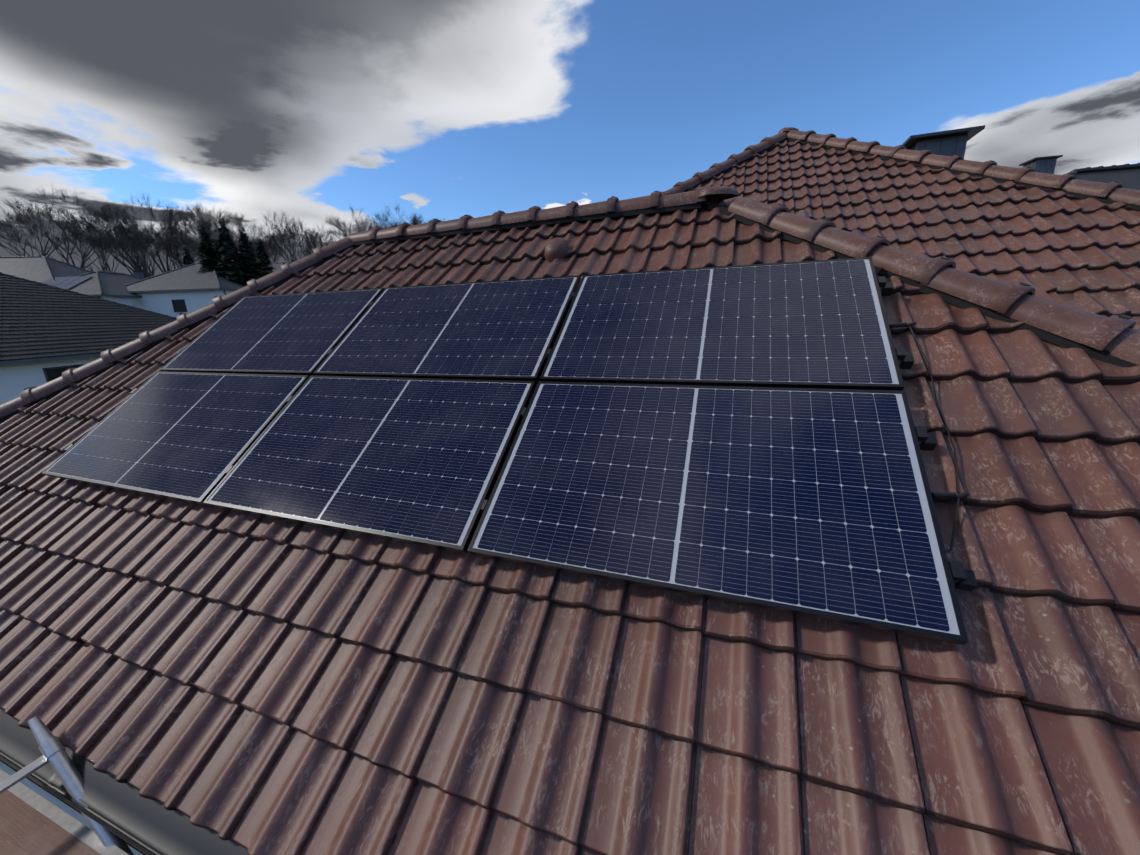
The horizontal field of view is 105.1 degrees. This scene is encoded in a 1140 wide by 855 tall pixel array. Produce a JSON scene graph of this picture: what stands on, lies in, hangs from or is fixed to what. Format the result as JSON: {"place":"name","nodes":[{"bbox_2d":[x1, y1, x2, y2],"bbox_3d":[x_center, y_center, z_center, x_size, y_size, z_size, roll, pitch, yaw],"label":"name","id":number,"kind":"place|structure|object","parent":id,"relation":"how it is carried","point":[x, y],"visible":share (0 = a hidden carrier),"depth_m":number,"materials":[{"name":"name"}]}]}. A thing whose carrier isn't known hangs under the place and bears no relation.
{"place":"outdoors","nodes":[
{"label":"outdoors","id":0,"kind":"place"},
{"bbox_2d":[0,255,42,257],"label":"roof ridge","id":1,"kind":"structure","parent":0,"point":[18,256],"depth_m":47.20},
{"bbox_2d":[0,257,90,281],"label":"house roof","id":2,"kind":"structure","parent":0,"point":[33,268],"depth_m":46.12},
{"bbox_2d":[43,256,54,280],"bbox_3d":[-54.426,-16.600,45.640,7.101,3.222,0.262,10,19,39],"label":"house hip","id":3,"kind":"object","parent":2,"relation":"on","point":[49,269],"visible":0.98,"depth_m":45.45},
{"bbox_2d":[42,276,92,288],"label":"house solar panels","id":4,"kind":"object","parent":2,"relation":"attached to","point":[67,282],"visible":0.69,"depth_m":43.62,"materials":[{"name":"blue glass"}]},
{"bbox_2d":[45,256,91,271],"bbox_3d":[-54.837,-17.812,50.451,0.263,3.222,7.101,10,19,39],"label":"house hip","id":5,"kind":"object","parent":2,"relation":"on","point":[68,264],"visible":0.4,"depth_m":48.78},
{"bbox_2d":[0,357,100,404],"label":"neighbour walls","id":6,"kind":"structure","parent":0,"point":[16,380],"depth_m":17.55,"materials":[{"name":"paint"}]},
{"bbox_2d":[0,353,100,365],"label":"gutter downpipes","id":7,"kind":"object","parent":6,"relation":"attached to","point":[23,361],"depth_m":17.97,"materials":[{"name":"grey metal"}]},
{"bbox_2d":[42,364,84,381],"bbox_3d":[-22.027,-2.338,19.518,0.080,0.905,2.480,-2,14,-2],"label":"window glass","id":8,"kind":"object","parent":6,"relation":"in","point":[51,373],"visible":0.25,"depth_m":18.65,"materials":[{"name":"black glass"}]},
{"bbox_2d":[0,274,176,360],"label":"roof tiles","id":9,"kind":"object","parent":6,"relation":"on","point":[37,320],"visible":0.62,"depth_m":21.28,"materials":[{"name":"grey tile"}]},
{"bbox_2d":[0,272,175,318],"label":"roof verge","id":10,"kind":"structure","parent":9,"relation":"attached to","point":[86,295],"depth_m":24.75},
{"bbox_2d":[98,271,125,274],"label":"roof ridge","id":11,"kind":"structure","parent":0,"point":[111,272],"depth_m":47.01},
{"bbox_2d":[94,296,139,307],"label":"house walls","id":12,"kind":"structure","parent":0,"point":[132,301],"depth_m":43.98,"materials":[{"name":"paint"}]},
{"bbox_2d":[68,272,141,295],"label":"house roof","id":13,"kind":"structure","parent":12,"relation":"on","point":[113,284],"depth_m":44.11,"materials":[{"name":"grey tile"}]},
{"bbox_2d":[96,271,103,293],"bbox_3d":[-46.835,-14.453,43.483,7.095,2.767,0.263,12,20,44],"label":"house hip","id":14,"kind":"object","parent":13,"relation":"attached to","point":[99,282],"visible":0.96,"depth_m":43.24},
{"bbox_2d":[131,272,144,278],"bbox_3d":[-49.303,-16.537,50.177,0.900,2.460,0.900,-2,14,1],"label":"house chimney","id":15,"kind":"object","parent":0,"point":[139,274],"visible":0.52,"depth_m":49.73,"materials":[{"name":"grey"}]},
{"bbox_2d":[136,290,235,317],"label":"house walls","id":16,"kind":"structure","parent":0,"point":[159,302],"depth_m":44.95,"materials":[{"name":"paint"}]},
{"bbox_2d":[171,299,186,311],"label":"window","id":17,"kind":"structure","parent":16,"relation":"in","point":[179,305],"depth_m":45.02,"materials":[{"name":"black glass"}]},
{"bbox_2d":[127,264,246,290],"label":"house roof","id":18,"kind":"structure","parent":16,"relation":"on","point":[190,277],"depth_m":45.78,"materials":[{"name":"grey tile"}]},
{"bbox_2d":[124,263,194,285],"bbox_3d":[-44.881,-16.137,46.907,0.263,3.275,7.804,15,22,49],"label":"house hip","id":19,"kind":"object","parent":18,"relation":"on","point":[158,275],"visible":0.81,"depth_m":47.11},
{"bbox_2d":[213,268,221,287],"bbox_3d":[-37.438,-16.171,46.188,7.804,3.275,0.263,15,22,49],"label":"house hip","id":20,"kind":"object","parent":18,"relation":"attached to","point":[217,278],"visible":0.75,"depth_m":45.21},
{"bbox_2d":[0,707,396,854],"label":"roof gutter","id":21,"kind":"object","parent":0,"point":[126,812],"visible":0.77,"depth_m":1.68,"materials":[{"name":"grey metal"}]},
{"bbox_2d":[270,262,288,271],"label":"house roof","id":22,"kind":"structure","parent":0,"point":[277,266],"depth_m":66.42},
{"bbox_2d":[0,193,1139,854],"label":"wing roof tiles","id":23,"kind":"object","parent":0,"point":[376,693],"visible":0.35,"depth_m":1.63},
{"bbox_2d":[347,185,707,245],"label":"roof ridge tiles","id":24,"kind":"object","parent":23,"relation":"on","point":[653,203],"visible":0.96,"depth_m":3.96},
{"bbox_2d":[544,237,568,260],"bbox_3d":[-0.110,-1.470,3.609,0.210,0.197,0.225,4,15,20],"label":"roof vent","id":25,"kind":"object","parent":23,"relation":"on","point":[556,248],"visible":0.98,"depth_m":3.54,"materials":[{"name":"brown ceramic"}]},
{"bbox_2d":[0,0,1139,275],"label":"sky","id":26,"kind":"structure","parent":0,"point":[310,111],"materials":[{"name":"blue"}]},
{"bbox_2d":[698,186,738,202],"bbox_3d":[1.181,-1.871,3.474,0.310,0.075,0.288,4,15,20],"label":"ridge end cap","id":27,"kind":"object","parent":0,"point":[712,193],"visible":0.9,"depth_m":3.41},
{"bbox_2d":[1019,155,1062,173],"bbox_3d":[16.898,-7.517,16.155,0.900,4.260,0.900,2,15,12],"label":"slate chimney","id":28,"kind":"object","parent":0,"point":[1046,164],"visible":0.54,"depth_m":15.42,"materials":[{"name":"grey stone"}]},
{"bbox_2d":[1069,169,1077,174],"bbox_3d":[15.761,-6.803,14.967,0.265,4.696,7.826,20,25,55],"label":"slate hip","id":29,"kind":"object","parent":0,"point":[1075,172],"depth_m":16.27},
{"bbox_2d":[1074,163,1139,172],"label":"slate ridge","id":30,"kind":"structure","parent":0,"point":[1112,167],"depth_m":16.12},
{"bbox_2d":[1076,168,1139,189],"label":"neighbouring roof","id":31,"kind":"structure","parent":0,"point":[1129,178],"depth_m":15.92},
{"bbox_3d":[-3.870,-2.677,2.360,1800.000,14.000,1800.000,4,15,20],"label":"terrain","id":32,"kind":"structure","parent":0,"visible":0},
{"bbox_2d":[0,210,36,255],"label":"bare tree","id":33,"kind":"object","parent":32,"relation":"on","point":[11,225],"visible":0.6,"depth_m":77.60,"materials":[{"name":"grey plant"}]},
{"bbox_2d":[0,195,81,256],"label":"bare tree","id":34,"kind":"object","parent":32,"relation":"on","point":[28,230],"visible":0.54,"depth_m":67.86,"materials":[{"name":"plant"}]},
{"bbox_2d":[9,182,113,267],"bbox_3d":[-70.304,-24.477,61.317,7.677,18.714,11.830,24,29,59],"label":"bare tree","id":35,"kind":"object","parent":32,"relation":"on","point":[20,219],"visible":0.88,"depth_m":60.03,"materials":[{"name":"brown plant"}]},
{"bbox_2d":[6,215,126,268],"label":"bare tree","id":36,"kind":"object","parent":32,"relation":"on","point":[19,241],"visible":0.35,"depth_m":71.65,"materials":[{"name":"grey plant"}]},
{"bbox_2d":[0,716,133,854],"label":"scaffold tubes","id":37,"kind":"object","parent":32,"relation":"on","point":[52,749],"visible":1,"depth_m":1.77},
{"bbox_2d":[0,769,128,854],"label":"scaffold deck","id":38,"kind":"structure","parent":37,"relation":"on","point":[32,822],"depth_m":1.74,"materials":[{"name":"brown wood"}]},
{"bbox_2d":[0,761,142,854],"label":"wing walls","id":39,"kind":"structure","parent":32,"relation":"on","point":[67,809],"depth_m":3.80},
{"bbox_2d":[51,229,141,271],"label":"bare tree","id":40,"kind":"object","parent":32,"relation":"on","point":[82,240],"visible":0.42,"depth_m":69.18,"materials":[{"name":"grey plant"}]},
{"bbox_2d":[61,221,135,271],"bbox_3d":[-64.802,-21.923,61.172,6.075,14.187,9.360,-5,15,-13],"label":"bare tree","id":41,"kind":"object","parent":32,"relation":"on","point":[92,242],"visible":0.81,"depth_m":59.82,"materials":[{"name":"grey plant"}]},
{"bbox_2d":[53,198,145,278],"bbox_3d":[-65.591,-24.226,62.440,8.986,17.108,13.995,-11,17,-32],"label":"bare tree","id":42,"kind":"object","parent":32,"relation":"on","point":[117,210],"visible":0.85,"depth_m":61.09,"materials":[{"name":"brown plant"}]},
{"bbox_2d":[90,294,141,297],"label":"house gutter downpipes","id":43,"kind":"object","parent":32,"relation":"on","point":[98,295],"visible":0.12,"depth_m":42.55,"materials":[{"name":"grey metal"}]},
{"bbox_2d":[79,211,157,275],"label":"bare tree","id":44,"kind":"object","parent":32,"relation":"on","point":[111,252],"visible":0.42,"depth_m":68.50,"materials":[{"name":"grey plant"}]},
{"bbox_2d":[97,226,149,277],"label":"bare tree","id":45,"kind":"object","parent":32,"relation":"on","point":[129,253],"visible":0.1,"depth_m":76.80,"materials":[{"name":"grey plant"}]},
{"bbox_2d":[102,220,152,274],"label":"bare tree","id":46,"kind":"object","parent":32,"relation":"on","point":[128,250],"visible":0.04,"depth_m":82.32,"materials":[{"name":"grey plant"}]},
{"bbox_2d":[95,212,167,277],"bbox_3d":[-59.918,-22.571,61.286,6.432,15.059,9.911,-7,15,-20],"label":"bare tree","id":47,"kind":"object","parent":32,"relation":"on","point":[144,265],"visible":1,"depth_m":59.88,"materials":[{"name":"grey plant"}]},
{"bbox_2d":[105,227,180,277],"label":"bare tree","id":48,"kind":"object","parent":32,"relation":"on","point":[143,252],"visible":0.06,"depth_m":82.06,"materials":[{"name":"grey plant"}]},
{"bbox_2d":[113,236,179,275],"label":"bare tree","id":49,"kind":"object","parent":32,"relation":"on","point":[153,272],"visible":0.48,"depth_m":79.94,"materials":[{"name":"grey plant"}]},
{"bbox_2d":[109,193,188,272],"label":"bare tree","id":50,"kind":"object","parent":32,"relation":"on","point":[162,213],"visible":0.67,"depth_m":70.01,"materials":[{"name":"grey plant"}]},
{"bbox_2d":[141,218,189,267],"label":"bare tree","id":51,"kind":"object","parent":32,"relation":"on","point":[177,251],"visible":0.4,"depth_m":74.43,"materials":[{"name":"grey plant"}]},
{"bbox_2d":[150,229,205,270],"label":"bare tree","id":52,"kind":"object","parent":32,"relation":"on","point":[174,245],"visible":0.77,"depth_m":66.21,"materials":[{"name":"grey plant"}]},
{"bbox_2d":[162,239,199,262],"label":"bare tree","id":53,"kind":"object","parent":32,"relation":"on","point":[181,251],"visible":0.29,"depth_m":81.55,"materials":[{"name":"grey plant"}]},
{"bbox_2d":[127,288,237,294],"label":"house gutter downpipes","id":54,"kind":"object","parent":32,"relation":"on","point":[224,289],"visible":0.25,"depth_m":44.20,"materials":[{"name":"grey metal"}]},
{"bbox_2d":[153,225,214,268],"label":"bare tree","id":55,"kind":"object","parent":32,"relation":"on","point":[179,246],"visible":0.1,"depth_m":81.70,"materials":[{"name":"grey plant"}]},
{"bbox_2d":[154,204,219,256],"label":"bare tree","id":56,"kind":"object","parent":32,"relation":"on","point":[175,231],"visible":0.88,"depth_m":66.43,"materials":[{"name":"grey plant"}]},
{"bbox_2d":[182,248,195,266],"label":"conifer","id":57,"kind":"object","parent":32,"relation":"on","point":[187,257],"visible":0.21,"depth_m":49.22,"materials":[{"name":"green plant"}]},
{"bbox_2d":[175,209,236,251],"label":"bare tree","id":58,"kind":"object","parent":32,"relation":"on","point":[202,224],"visible":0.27,"depth_m":81.51,"materials":[{"name":"grey plant"}]},
{"bbox_2d":[187,229,227,255],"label":"bare tree","id":59,"kind":"object","parent":32,"relation":"on","point":[208,239],"visible":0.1,"depth_m":85.31,"materials":[{"name":"grey plant"}]},
{"bbox_2d":[182,202,233,249],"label":"bare tree","id":60,"kind":"object","parent":32,"relation":"on","point":[228,218],"visible":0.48,"depth_m":81.15,"materials":[{"name":"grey plant"}]},
{"bbox_2d":[198,225,221,272],"bbox_3d":[-39.237,-16.130,48.195,4.703,11.427,4.786,-14,19,-40],"label":"conifer","id":61,"kind":"object","parent":32,"relation":"on","point":[208,263],"visible":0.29,"depth_m":47.06,"materials":[{"name":"green plant"}]},
{"bbox_2d":[216,218,249,284],"bbox_3d":[-36.642,-16.242,47.544,5.246,12.009,5.429,-10,17,-31],"label":"conifer","id":62,"kind":"object","parent":32,"relation":"on","point":[230,270],"visible":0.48,"depth_m":46.60,"materials":[{"name":"green plant"}]},
{"bbox_2d":[213,224,256,255],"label":"bare tree","id":63,"kind":"object","parent":32,"relation":"on","point":[233,234],"visible":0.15,"depth_m":81.48,"materials":[{"name":"grey plant"}]},
{"bbox_2d":[215,235,265,260],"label":"bare tree","id":64,"kind":"object","parent":32,"relation":"on","point":[249,243],"visible":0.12,"depth_m":75.63,"materials":[{"name":"grey plant"}]},
{"bbox_2d":[207,207,278,250],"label":"bare tree","id":65,"kind":"object","parent":32,"relation":"on","point":[239,219],"visible":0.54,"depth_m":86.22,"materials":[{"name":"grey plant"}]},
{"bbox_2d":[236,227,263,283],"bbox_3d":[-35.894,-16.511,49.273,5.568,11.309,5.380,4,15,22],"label":"conifer","id":66,"kind":"object","parent":32,"relation":"on","point":[250,262],"visible":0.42,"depth_m":48.31,"materials":[{"name":"green plant"}]},
{"bbox_2d":[231,232,275,260],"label":"bare tree","id":67,"kind":"object","parent":32,"relation":"on","point":[255,239],"visible":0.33,"depth_m":77.14,"materials":[{"name":"grey plant"}]},
{"bbox_2d":[255,238,275,276],"bbox_3d":[-37.306,-17.784,53.991,4.810,10.486,4.884,11,19,40],"label":"conifer","id":68,"kind":"object","parent":32,"relation":"on","point":[263,258],"visible":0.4,"depth_m":53.06,"materials":[{"name":"green plant"}]},
{"bbox_2d":[252,233,282,263],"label":"bare tree","id":69,"kind":"object","parent":32,"relation":"on","point":[269,250],"visible":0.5,"depth_m":94.62,"materials":[{"name":"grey plant"}]},
{"bbox_2d":[252,240,282,264],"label":"bare tree","id":70,"kind":"object","parent":32,"relation":"on","point":[271,256],"visible":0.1,"depth_m":100.78,"materials":[{"name":"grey plant"}]},
{"bbox_2d":[253,209,316,261],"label":"bare tree","id":71,"kind":"object","parent":32,"relation":"on","point":[289,230],"visible":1,"depth_m":66.21,"materials":[{"name":"grey plant"}]},
{"bbox_2d":[259,219,322,260],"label":"bare tree","id":72,"kind":"object","parent":32,"relation":"on","point":[267,238],"visible":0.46,"depth_m":74.18,"materials":[{"name":"grey plant"}]},
{"bbox_2d":[270,223,324,260],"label":"bare tree","id":73,"kind":"object","parent":32,"relation":"on","point":[295,245],"visible":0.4,"depth_m":77.62,"materials":[{"name":"grey plant"}]},
{"bbox_2d":[295,233,331,256],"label":"bare tree","id":74,"kind":"object","parent":32,"relation":"on","point":[314,243],"visible":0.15,"depth_m":109.33,"materials":[{"name":"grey plant"}]},
{"bbox_2d":[299,238,328,256],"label":"bare tree","id":75,"kind":"object","parent":32,"relation":"on","point":[314,246],"visible":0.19,"depth_m":85.65,"materials":[{"name":"grey plant"}]},
{"bbox_2d":[298,223,337,248],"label":"bare tree","id":76,"kind":"object","parent":32,"relation":"on","point":[327,235],"visible":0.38,"depth_m":96.05,"materials":[{"name":"grey plant"}]},
{"bbox_2d":[322,206,382,239],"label":"bare tree","id":77,"kind":"object","parent":32,"relation":"on","point":[340,226],"visible":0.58,"depth_m":73.14,"materials":[{"name":"grey plant"}]},
{"bbox_2d":[339,221,368,237],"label":"bare tree","id":78,"kind":"object","parent":32,"relation":"on","point":[357,229],"visible":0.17,"depth_m":84.53,"materials":[{"name":"grey plant"}]},
{"bbox_2d":[346,217,370,234],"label":"bare tree","id":79,"kind":"object","parent":32,"relation":"on","point":[367,228],"visible":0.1,"depth_m":84.41,"materials":[{"name":"grey plant"}]},
{"bbox_2d":[371,202,424,228],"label":"bare tree","id":80,"kind":"object","parent":32,"relation":"on","point":[416,222],"visible":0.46,"depth_m":70.00,"materials":[{"name":"grey plant"}]},
{"bbox_2d":[392,213,431,226],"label":"bare tree","id":81,"kind":"object","parent":32,"relation":"on","point":[408,219],"visible":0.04,"depth_m":81.46,"materials":[{"name":"grey plant"}]},
{"bbox_2d":[896,228,1139,323],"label":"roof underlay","id":82,"kind":"object","parent":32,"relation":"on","point":[1095,295],"depth_m":3.48,"materials":[{"name":"brown tile"}]},
{"bbox_2d":[684,138,786,191],"bbox_3d":[0.493,-2.728,6.127,6.814,3.224,0.188,-8,16,-24],"label":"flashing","id":83,"kind":"object","parent":82,"relation":"on","point":[730,168],"visible":0.07,"depth_m":6.66,"materials":[{"name":"black"}]},
{"bbox_2d":[661,132,786,195],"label":"roof ridge tiles","id":84,"kind":"object","parent":83,"relation":"on","point":[717,168],"visible":0.33,"depth_m":6.62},
{"bbox_2d":[689,139,1139,328],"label":"roof tiles","id":85,"kind":"object","parent":82,"relation":"on","point":[930,212],"visible":0.25,"depth_m":4.42,"materials":[{"name":"brown tile"}]},
{"bbox_2d":[902,125,984,156],"bbox_3d":[7.264,-4.730,8.904,1.131,1.960,1.131,4,15,20],"label":"roof chimney","id":86,"kind":"object","parent":82,"relation":"on","point":[949,142],"visible":0.31,"depth_m":8.31,"materials":[{"name":"grey metal"}]},
{"bbox_2d":[787,130,1139,204],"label":"roof ridge tiles","id":87,"kind":"object","parent":82,"relation":"on","point":[1114,191],"visible":0.96,"depth_m":4.87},
{"bbox_2d":[779,127,798,133],"bbox_3d":[3.501,-4.790,7.062,0.280,0.075,0.296,-10,17,-30],"label":"ridge cap","id":88,"kind":"object","parent":87,"relation":"on","point":[787,129],"visible":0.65,"depth_m":6.97,"materials":[{"name":"brown tile"}]},
{"bbox_2d":[811,130,1120,182],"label":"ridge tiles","id":89,"kind":"object","parent":87,"relation":"attached to","point":[990,160],"visible":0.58,"depth_m":4.88,"materials":[{"name":"brown"}]},
{"bbox_2d":[787,138,1139,210],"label":"mortar","id":90,"kind":"object","parent":82,"relation":"on","point":[1106,200],"visible":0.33,"depth_m":4.84,"materials":[{"name":"black"}]},
{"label":"house walls","id":91,"kind":"object","parent":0,"visible":0},
{"bbox_3d":[-0.321,-0.632,4.477,11.969,2.594,6.884,4,15,20],"label":"wing","id":92,"kind":"object","parent":91,"relation":"on","visible":0},
{"bbox_2d":[0,760,145,854],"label":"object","id":93,"kind":"structure","parent":92,"relation":"attached to","point":[127,843],"depth_m":2.02,"materials":[{"name":"grey metal"}]},
{"bbox_2d":[0,237,358,423],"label":"roof ridge tiles","id":94,"kind":"object","parent":92,"relation":"attached to","point":[144,342],"visible":0.94,"depth_m":4.33,"materials":[{"name":"brown tile"}]},
{"bbox_2d":[65,276,977,590],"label":"panel mounting rails","id":95,"kind":"object","parent":92,"relation":"on","point":[963,578],"visible":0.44,"depth_m":1.77,"materials":[{"name":"black metal"}]},
{"bbox_2d":[42,371,309,504],"bbox_3d":[-2.822,-0.013,3.136,1.753,0.652,0.848,4,15,20],"label":"solar panel","id":96,"kind":"object","parent":95,"relation":"attached to","point":[192,437],"visible":1,"depth_m":3.06,"materials":[{"name":"blue"}]},
{"bbox_2d":[160,288,383,375],"bbox_3d":[-2.546,-0.834,3.746,1.753,0.651,0.848,4,15,20],"label":"solar panel","id":97,"kind":"object","parent":95,"relation":"attached to","point":[293,334],"visible":1,"depth_m":3.68,"materials":[{"name":"blue"}]},
{"bbox_2d":[203,375,535,552],"bbox_3d":[-1.155,0.094,2.528,1.753,0.652,0.848,4,15,20],"label":"solar panel","id":98,"kind":"object","parent":95,"relation":"attached to","point":[419,461],"visible":1,"depth_m":2.43,"materials":[{"name":"blue"}]},
{"bbox_2d":[313,275,580,381],"bbox_3d":[-0.880,-0.728,3.138,1.753,0.651,0.848,4,15,20],"label":"solar panel","id":99,"kind":"object","parent":95,"relation":"attached to","point":[508,330],"visible":1,"depth_m":3.06,"materials":[{"name":"blue"}]},
{"bbox_2d":[467,381,967,644],"bbox_3d":[0.511,0.200,1.920,1.753,0.652,0.848,4,15,20],"label":"solar panel","id":100,"kind":"object","parent":95,"relation":"attached to","point":[815,503],"visible":1,"depth_m":1.80,"materials":[{"name":"blue"}]},
{"bbox_2d":[540,257,903,390],"bbox_3d":[0.786,-0.622,2.530,1.753,0.651,0.848,4,15,20],"label":"solar panel","id":101,"kind":"object","parent":95,"relation":"attached to","point":[820,324],"visible":1,"depth_m":2.43,"materials":[{"name":"blue"}]},
{"bbox_2d":[706,197,1139,366],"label":"roof ridge tiles","id":102,"kind":"object","parent":92,"relation":"on","point":[1114,339],"visible":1,"depth_m":2.24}
]}

